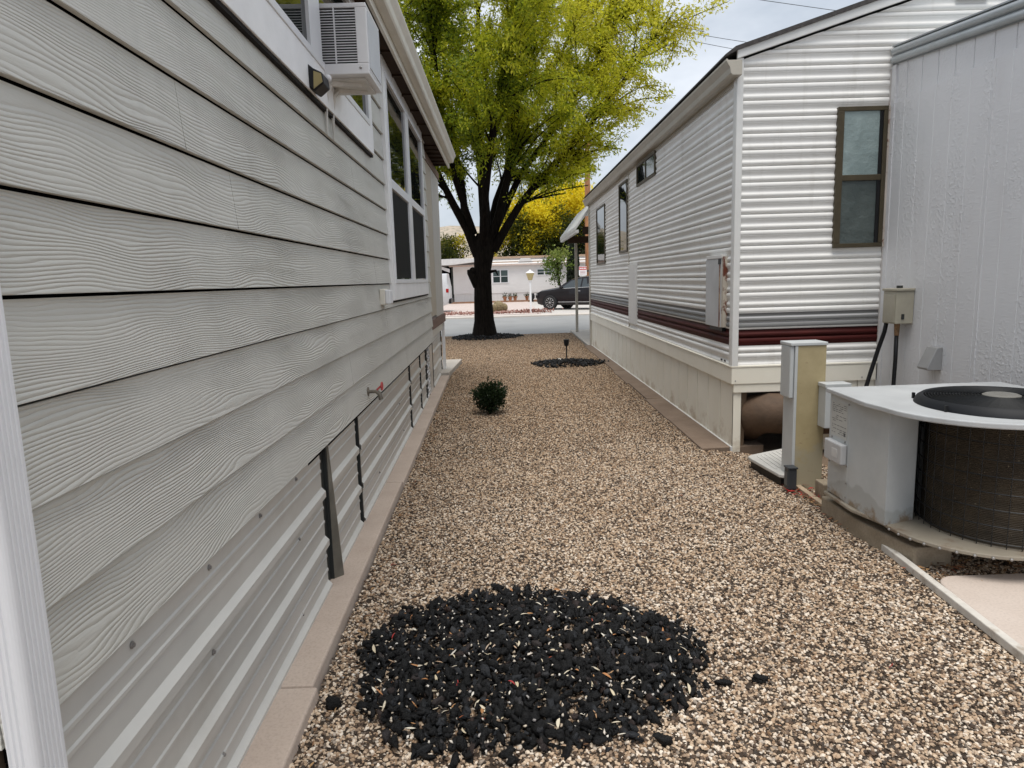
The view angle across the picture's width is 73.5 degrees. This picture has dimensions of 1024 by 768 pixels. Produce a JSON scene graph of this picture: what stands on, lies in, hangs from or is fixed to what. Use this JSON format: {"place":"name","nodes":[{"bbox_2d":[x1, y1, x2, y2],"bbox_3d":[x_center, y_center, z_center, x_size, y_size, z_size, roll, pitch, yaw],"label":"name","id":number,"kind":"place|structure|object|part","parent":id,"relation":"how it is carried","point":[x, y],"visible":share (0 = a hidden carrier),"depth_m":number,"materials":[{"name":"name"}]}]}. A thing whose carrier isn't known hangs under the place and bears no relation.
{"place":"outdoors","nodes":[
{"label":"outdoors","id":0,"kind":"place"},
{"bbox_2d":[5,314,827,767],"bbox_3d":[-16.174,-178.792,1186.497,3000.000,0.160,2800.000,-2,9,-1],"label":"ground","id":1,"kind":"structure","parent":0,"point":[769,442],"depth_m":6.33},
{"bbox_2d":[0,0,455,767],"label":"manufactured home","id":2,"kind":"object","parent":1,"relation":"on","point":[222,330],"visible":0.94,"depth_m":1.89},
{"bbox_2d":[208,0,373,157],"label":"window","id":3,"kind":"structure","parent":2,"relation":"in","point":[288,32],"depth_m":2.99,"materials":[{"name":"white paint"}]},
{"bbox_2d":[308,64,331,96],"bbox_3d":[-0.895,-1.409,3.196,0.080,0.121,0.170,-2,9,-1],"label":"security light","id":4,"kind":"object","parent":2,"relation":"attached to","point":[319,81],"visible":0.98,"depth_m":3.12,"materials":[{"name":"black plastic"}]},
{"bbox_2d":[319,2,381,139],"bbox_3d":[-0.854,-1.606,3.587,0.287,0.633,0.382,-2,9,-1],"label":"window air conditioner","id":5,"kind":"object","parent":2,"relation":"attached to","point":[350,45],"depth_m":3.43,"materials":[{"name":"white plastic"}]},
{"bbox_2d":[379,54,428,302],"bbox_3d":[-1.021,-1.801,6.773,0.050,1.892,2.840,-2,9,-1],"label":"window","id":6,"kind":"structure","parent":2,"relation":"in","point":[401,137],"depth_m":6.28,"materials":[{"name":"white paint"}]},
{"bbox_2d":[239,375,449,767],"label":"kerb strip","id":7,"kind":"object","parent":1,"relation":"on","point":[278,737],"visible":0.23,"depth_m":2.94,"materials":[{"name":"concrete"}]},
{"bbox_2d":[440,359,461,376],"bbox_3d":[-1.314,-0.251,11.779,0.800,0.125,1.800,-2,9,-1],"label":"concrete step","id":8,"kind":"object","parent":1,"relation":"on","point":[452,365],"visible":0.24,"depth_m":11.74,"materials":[{"name":"grey concrete"}]},
{"bbox_2d":[440,233,470,258],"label":"olive tree","id":9,"kind":"object","parent":1,"relation":"on","point":[448,251],"visible":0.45,"depth_m":60.52,"materials":[{"name":"green plant"}]},
{"bbox_2d":[446,312,588,318],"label":"gutter kerb","id":10,"kind":"structure","parent":1,"relation":"on","point":[520,315],"depth_m":30.52,"materials":[{"name":"grey concrete"}]},
{"bbox_2d":[494,184,583,256],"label":"yellow tree","id":11,"kind":"object","parent":1,"relation":"on","point":[532,231],"visible":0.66,"depth_m":54.81,"materials":[{"name":"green plant"}]},
{"bbox_2d":[546,217,584,253],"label":"dark green tree","id":12,"kind":"object","parent":1,"relation":"on","point":[580,246],"visible":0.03,"depth_m":53.62,"materials":[{"name":"green plant"}]},
{"bbox_2d":[398,0,734,338],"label":"shade tree","id":13,"kind":"object","parent":1,"relation":"on","point":[514,53],"visible":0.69,"depth_m":16.53,"materials":[{"name":"green plant"}]},
{"bbox_2d":[553,179,594,252],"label":"yellow tree","id":14,"kind":"object","parent":1,"relation":"on","point":[577,197],"visible":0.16,"depth_m":56.67,"materials":[{"name":"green plant"}]},
{"bbox_2d":[578,144,589,275],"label":"utility pole","id":15,"kind":"object","parent":1,"relation":"on","point":[587,189],"visible":0.26,"depth_m":43.97,"materials":[{"name":"orange wood"}]},
{"bbox_2d":[579,266,588,275],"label":"sign","id":16,"kind":"object","parent":15,"relation":"attached to","point":[583,270],"visible":0.98,"depth_m":44.16,"materials":[{"name":"white metal"}]},
{"bbox_2d":[584,345,762,453],"bbox_3d":[1.837,-0.129,10.536,0.533,0.090,9.374,-2,9,-1],"label":"paver strip","id":17,"kind":"object","parent":1,"relation":"on","point":[700,436],"visible":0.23,"depth_m":7.12,"materials":[{"name":"brown concrete"}]},
{"bbox_2d":[741,392,829,439],"bbox_3d":[2.420,0.306,6.048,0.994,0.548,0.725,-2,9,-1],"label":"heating duct","id":18,"kind":"object","parent":1,"relation":"on","point":[761,413],"visible":0.48,"depth_m":5.76,"materials":[{"name":"brown metal"}]},
{"bbox_2d":[583,0,1007,451],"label":"park trailer","id":19,"kind":"object","parent":1,"relation":"on","point":[734,200],"visible":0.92,"depth_m":5.70,"materials":[{"name":"white metal"}]},
{"bbox_3d":[1.699,-2.835,13.097,0.032,1.085,1.100,-2,9,-1],"label":"side window","id":20,"kind":"part","parent":19,"relation":"part of","materials":[{"name":"glass"}]},
{"bbox_3d":[1.729,-2.580,10.637,0.032,1.070,0.720,-2,9,-1],"label":"side window","id":21,"kind":"part","parent":19,"relation":"part of","materials":[{"name":"grey glass"}]},
{"bbox_3d":[1.738,-2.781,8.902,0.032,0.290,1.150,-2,9,-1],"label":"side window","id":22,"kind":"part","parent":19,"relation":"part of","materials":[{"name":"grey glass"}]},
{"bbox_3d":[1.813,-0.811,6.088,0.056,0.650,0.488,-2,9,-1],"label":"heater door","id":23,"kind":"part","parent":19,"relation":"part of","materials":[{"name":"paint"}]},
{"bbox_3d":[2.815,-1.662,5.532,0.420,1.100,0.040,-2,9,-1],"label":"end window","id":24,"kind":"part","parent":19,"relation":"part of","materials":[{"name":"grey glass"}]},
{"bbox_2d":[874,0,1023,385],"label":"white addition","id":25,"kind":"structure","parent":1,"relation":"on","point":[952,251],"depth_m":4.68,"materials":[{"name":"paint"}]},
{"bbox_2d":[864,285,914,385],"bbox_3d":[2.896,-0.131,5.397,0.364,1.270,0.262,-2,9,-1],"label":"electrical box","id":26,"kind":"object","parent":25,"relation":"attached to","point":[898,303],"visible":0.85,"depth_m":5.29,"materials":[{"name":"metal"}]},
{"bbox_2d":[882,294,895,322],"bbox_3d":[2.923,-0.588,5.317,0.004,0.215,0.160,-2,9,-1],"label":"door","id":27,"kind":"structure","parent":26,"relation":"in","point":[889,299],"depth_m":5.31,"materials":[{"name":"beige metal"}]},
{"bbox_2d":[940,573,1023,646],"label":"patio slab","id":28,"kind":"structure","parent":1,"relation":"on","point":[997,600],"depth_m":3.09,"materials":[{"name":"concrete"}]},
{"bbox_2d":[443,302,541,316],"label":"yard","id":29,"kind":"structure","parent":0,"point":[468,307],"depth_m":40.08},
{"bbox_2d":[442,274,453,305],"bbox_3d":[-5.690,-4.788,36.623,4.977,2.057,2.299,-2,9,-1],"label":"parked van","id":30,"kind":"object","parent":29,"relation":"on","point":[447,291],"visible":0.09,"depth_m":35.80,"materials":[{"name":"white paint"}]},
{"bbox_2d":[441,259,473,301],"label":"carport","id":31,"kind":"object","parent":29,"relation":"on","point":[446,268],"visible":0.22,"depth_m":48.13,"materials":[{"name":"white paint"}]},
{"bbox_2d":[451,300,536,303],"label":"border edging","id":32,"kind":"object","parent":29,"relation":"on","point":[494,301],"visible":0.29,"depth_m":48.77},
{"bbox_2d":[493,301,507,311],"bbox_3d":[-0.619,-3.886,34.263,0.784,0.572,0.691,2,10,25],"label":"barrel cactus","id":33,"kind":"object","parent":29,"relation":"on","point":[499,306],"visible":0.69,"depth_m":34.05,"materials":[{"name":"yellow plant"}]},
{"bbox_2d":[444,308,562,314],"bbox_3d":[-1.231,-3.496,33.260,7.440,0.354,3.561,-2,9,-1],"label":"red rock border","id":34,"kind":"object","parent":29,"relation":"on","point":[533,310],"visible":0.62,"depth_m":32.88,"materials":[{"name":"red stone"}]},
{"bbox_2d":[449,254,585,301],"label":"white home","id":35,"kind":"object","parent":29,"relation":"on","point":[511,278],"visible":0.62,"depth_m":49.45,"materials":[{"name":"white paint"}]},
{"bbox_2d":[461,279,469,293],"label":"utility door","id":36,"kind":"structure","parent":35,"relation":"in","point":[465,287],"depth_m":49.43,"materials":[{"name":"white"}]},
{"bbox_2d":[492,269,508,283],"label":"window","id":37,"kind":"structure","parent":35,"relation":"in","point":[503,274],"depth_m":49.35,"materials":[{"name":"white glass"}]},
{"bbox_2d":[536,268,551,275],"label":"window","id":38,"kind":"structure","parent":35,"relation":"in","point":[539,272],"depth_m":49.34,"materials":[{"name":"white glass"}]},
{"bbox_2d":[526,270,533,312],"bbox_3d":[0.875,-4.374,32.426,0.406,2.060,0.406,2,9,22],"label":"yard lamp","id":39,"kind":"object","parent":29,"relation":"on","point":[529,273],"visible":0.94,"depth_m":32.30,"materials":[{"name":"white metal"}]},
{"bbox_2d":[440,226,583,258],"bbox_3d":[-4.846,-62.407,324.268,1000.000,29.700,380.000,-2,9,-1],"label":"hills","id":40,"kind":"structure","parent":0,"point":[451,230],"depth_m":304.96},
{"bbox_2d":[441,315,589,336],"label":"street","id":41,"kind":"structure","parent":0,"point":[533,325],"depth_m":24.70,"materials":[{"name":"grey asphalt"}]},
{"bbox_2d":[529,302,588,313],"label":"driveway","id":42,"kind":"structure","parent":0,"point":[581,308],"depth_m":35.52,"materials":[{"name":"grey concrete"}]},
{"bbox_2d":[540,243,574,286],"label":"young tree","id":43,"kind":"object","parent":42,"relation":"on","point":[558,259],"visible":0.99,"depth_m":44.65,"materials":[{"name":"green plant"}]},
{"bbox_2d":[537,276,588,309],"bbox_3d":[3.683,-4.687,35.311,4.825,1.737,2.240,4,10,32],"label":"parked car","id":44,"kind":"object","parent":42,"relation":"on","point":[563,295],"visible":0.51,"depth_m":34.84,"materials":[{"name":"black paint"}]},
{"bbox_3d":[3.008,-5.093,34.696,1.102,0.490,0.238,4,10,32],"label":"side window","id":45,"kind":"part","parent":44,"relation":"part of","materials":[{"name":"grey glass"}]},
{"bbox_3d":[3.905,-5.066,34.141,0.850,0.423,0.249,4,10,32],"label":"side window","id":46,"kind":"part","parent":44,"relation":"part of","materials":[{"name":"grey glass"}]},
{"bbox_2d":[566,235,579,280],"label":"cypress","id":47,"kind":"object","parent":42,"relation":"on","point":[570,273],"visible":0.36,"depth_m":48.04,"materials":[{"name":"green plant"}]},
{"bbox_2d":[415,333,718,461],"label":"gravel","id":48,"kind":"structure","parent":0,"point":[556,412],"depth_m":7.77,"materials":[{"name":"beige gravel"}]},
{"bbox_2d":[468,376,507,413],"bbox_3d":[-0.256,0.133,7.766,0.442,0.438,0.452,2,10,24],"label":"round shrub","id":49,"kind":"object","parent":48,"relation":"on","point":[490,397],"visible":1,"depth_m":7.68,"materials":[{"name":"green plant"}]},
{"bbox_2d":[452,332,523,340],"bbox_3d":[-0.639,-1.284,18.204,1.937,0.161,1.800,-2,9,-1],"label":"lava rock bed","id":50,"kind":"object","parent":48,"relation":"on","point":[469,337],"visible":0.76,"depth_m":17.77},
{"bbox_2d":[564,339,568,356],"bbox_3d":[0.999,-0.627,12.563,0.112,0.394,0.109,-2,9,-1],"label":"solar light","id":51,"kind":"object","parent":48,"relation":"on","point":[566,342],"visible":0.95,"depth_m":12.51,"materials":[{"name":"black plastic"}]},
{"bbox_2d":[531,357,608,367],"bbox_3d":[1.042,-0.393,12.066,1.321,0.147,0.975,-4,9,-15],"label":"lava rock bed","id":52,"kind":"object","parent":48,"relation":"on","point":[571,361],"visible":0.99,"depth_m":11.86,"materials":[{"name":"black gravel"}]},
{"bbox_2d":[570,329,589,344],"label":"walkway","id":53,"kind":"structure","parent":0,"point":[583,336],"depth_m":17.78,"materials":[{"name":"grey concrete"}]},
{"bbox_2d":[560,206,588,331],"bbox_3d":[3.271,-2.827,17.125,3.780,3.208,3.980,-2,9,-1],"label":"porch awning","id":54,"kind":"object","parent":53,"relation":"on","point":[570,232],"visible":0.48,"depth_m":18.54,"materials":[{"name":"white metal"}]},
{"bbox_2d":[397,0,862,226],"label":"sky","id":55,"kind":"structure","parent":0,"point":[742,20],"materials":[{"name":"white"}]},
{"bbox_2d":[289,451,1023,767],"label":"gravel","id":56,"kind":"structure","parent":0,"point":[635,529],"depth_m":3.11,"materials":[{"name":"beige gravel"}]},
{"bbox_2d":[325,696,342,710],"bbox_3d":[-0.640,1.145,2.464,0.061,0.039,0.041,-5,9,-19],"label":"lava rock","id":57,"kind":"object","parent":56,"relation":"on","point":[333,703],"visible":1,"depth_m":2.45,"materials":[{"name":"black stone"}]},
{"bbox_2d":[491,583,504,589],"bbox_3d":[-0.070,0.991,3.359,0.072,0.033,0.045,-2,9,-1],"label":"lava rock","id":58,"kind":"object","parent":56,"relation":"on","point":[495,586],"visible":0.94,"depth_m":3.34,"materials":[{"name":"black stone"}]},
{"bbox_2d":[339,583,722,767],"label":"lava rock bed","id":59,"kind":"object","parent":56,"relation":"on","point":[520,713],"visible":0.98,"depth_m":2.59,"materials":[{"name":"black gravel"}]},
{"bbox_2d":[365,642,373,649],"bbox_3d":[-0.593,1.092,2.848,0.041,0.030,0.038,-2,9,-1],"label":"lava rock","id":60,"kind":"object","parent":59,"relation":"on","point":[368,646],"visible":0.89,"depth_m":2.83,"materials":[{"name":"black stone"}]},
{"bbox_2d":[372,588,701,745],"bbox_3d":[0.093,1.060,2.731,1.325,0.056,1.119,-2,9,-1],"label":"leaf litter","id":61,"kind":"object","parent":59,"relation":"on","point":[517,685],"visible":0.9,"depth_m":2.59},
{"bbox_2d":[653,732,672,746],"bbox_3d":[0.485,1.154,2.222,0.047,0.040,0.058,-8,11,-36],"label":"lava rock","id":62,"kind":"object","parent":56,"relation":"on","point":[662,739],"visible":1,"depth_m":2.21,"materials":[{"name":"black stone"}]},
{"bbox_2d":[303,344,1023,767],"bbox_3d":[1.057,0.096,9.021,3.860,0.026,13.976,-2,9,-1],"label":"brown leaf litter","id":63,"kind":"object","parent":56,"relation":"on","point":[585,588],"visible":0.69,"depth_m":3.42,"materials":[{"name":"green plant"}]},
{"bbox_2d":[713,678,732,685],"bbox_3d":[0.775,1.100,2.526,0.072,0.026,0.031,-2,9,-1],"label":"lava rock","id":64,"kind":"object","parent":56,"relation":"on","point":[724,682],"visible":1,"depth_m":2.52,"materials":[{"name":"black stone"}]},
{"bbox_2d":[751,673,769,683],"bbox_3d":[0.919,1.090,2.541,0.065,0.032,0.040,-2,9,-1],"label":"lava rock","id":65,"kind":"object","parent":56,"relation":"on","point":[759,678],"visible":1,"depth_m":2.53,"materials":[{"name":"black stone"}]},
{"bbox_2d":[748,449,783,485],"bbox_3d":[2.036,0.644,5.186,0.398,0.143,0.732,-2,9,-1],"label":"corrugated panel","id":66,"kind":"object","parent":56,"relation":"on","point":[767,464],"visible":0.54,"depth_m":5.14,"materials":[{"name":"white plastic"}]},
{"bbox_2d":[784,465,797,489],"bbox_3d":[1.914,0.642,4.711,0.070,0.158,0.081,-2,9,-1],"label":"timer box","id":67,"kind":"object","parent":56,"relation":"on","point":[790,477],"visible":1,"depth_m":4.68,"materials":[{"name":"grey plastic"}]},
{"bbox_2d":[782,484,819,497],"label":"red leaf litter","id":68,"kind":"object","parent":56,"relation":"on","point":[799,491],"visible":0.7,"depth_m":4.65,"materials":[{"name":"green plant"}]},
{"bbox_2d":[796,485,821,506],"bbox_3d":[1.992,0.787,4.310,0.040,0.028,0.969,-2,9,0],"label":"edging board","id":69,"kind":"object","parent":56,"relation":"on","point":[803,490],"visible":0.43,"depth_m":4.58,"materials":[{"name":"beige wood"}]},
{"bbox_2d":[780,340,851,488],"bbox_3d":[2.075,0.233,4.727,0.367,1.052,0.295,-2,9,-1],"label":"utility pedestal","id":70,"kind":"object","parent":56,"relation":"on","point":[804,385],"visible":0.81,"depth_m":4.69,"materials":[{"name":"paint"}]},
{"bbox_2d":[780,344,793,397],"bbox_3d":[1.899,-0.090,4.731,0.029,0.360,0.160,-2,9,-1],"label":"door","id":71,"kind":"structure","parent":70,"relation":"in","point":[787,352],"depth_m":4.70,"materials":[{"name":"white metal"}]},
{"bbox_2d":[815,479,827,498],"bbox_3d":[2.106,0.717,4.553,0.135,0.145,0.130,-2,9,-1],"label":"concrete block","id":72,"kind":"object","parent":56,"relation":"on","point":[820,486],"depth_m":4.54,"materials":[{"name":"beige concrete"}]},
{"bbox_2d":[821,496,951,567],"bbox_3d":[2.135,0.834,3.892,0.375,0.152,0.854,-2,9,-1],"label":"concrete block","id":73,"kind":"object","parent":56,"relation":"on","point":[872,533],"depth_m":3.70,"materials":[{"name":"grey concrete"}]},
{"bbox_2d":[881,544,1023,663],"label":"edging board","id":74,"kind":"object","parent":56,"relation":"on","point":[1013,647],"visible":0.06,"depth_m":3.00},
{"bbox_3d":[2.792,0.800,3.877,0.300,0.184,0.750,-2,9,-1],"label":"concrete block","id":75,"kind":"object","parent":56,"relation":"on","visible":0},
{"bbox_2d":[824,382,1023,561],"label":"heat pump","id":76,"kind":"object","parent":75,"relation":"on","point":[939,466],"visible":1,"depth_m":3.51,"materials":[{"name":"paint"}]},
{"bbox_2d":[620,26,731,48],"bbox_3d":[17.115,-15.738,33.802,35.481,0.521,0.020,-6,10,-25],"label":"power line","id":77,"kind":"object","parent":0,"point":[699,42],"visible":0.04,"depth_m":29.70,"materials":[{"name":"rubber"}]},
{"bbox_2d":[763,0,834,10],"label":"power line","id":78,"kind":"object","parent":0,"point":[797,5],"visible":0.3,"depth_m":25.52,"materials":[{"name":"rubber"}]}
]}

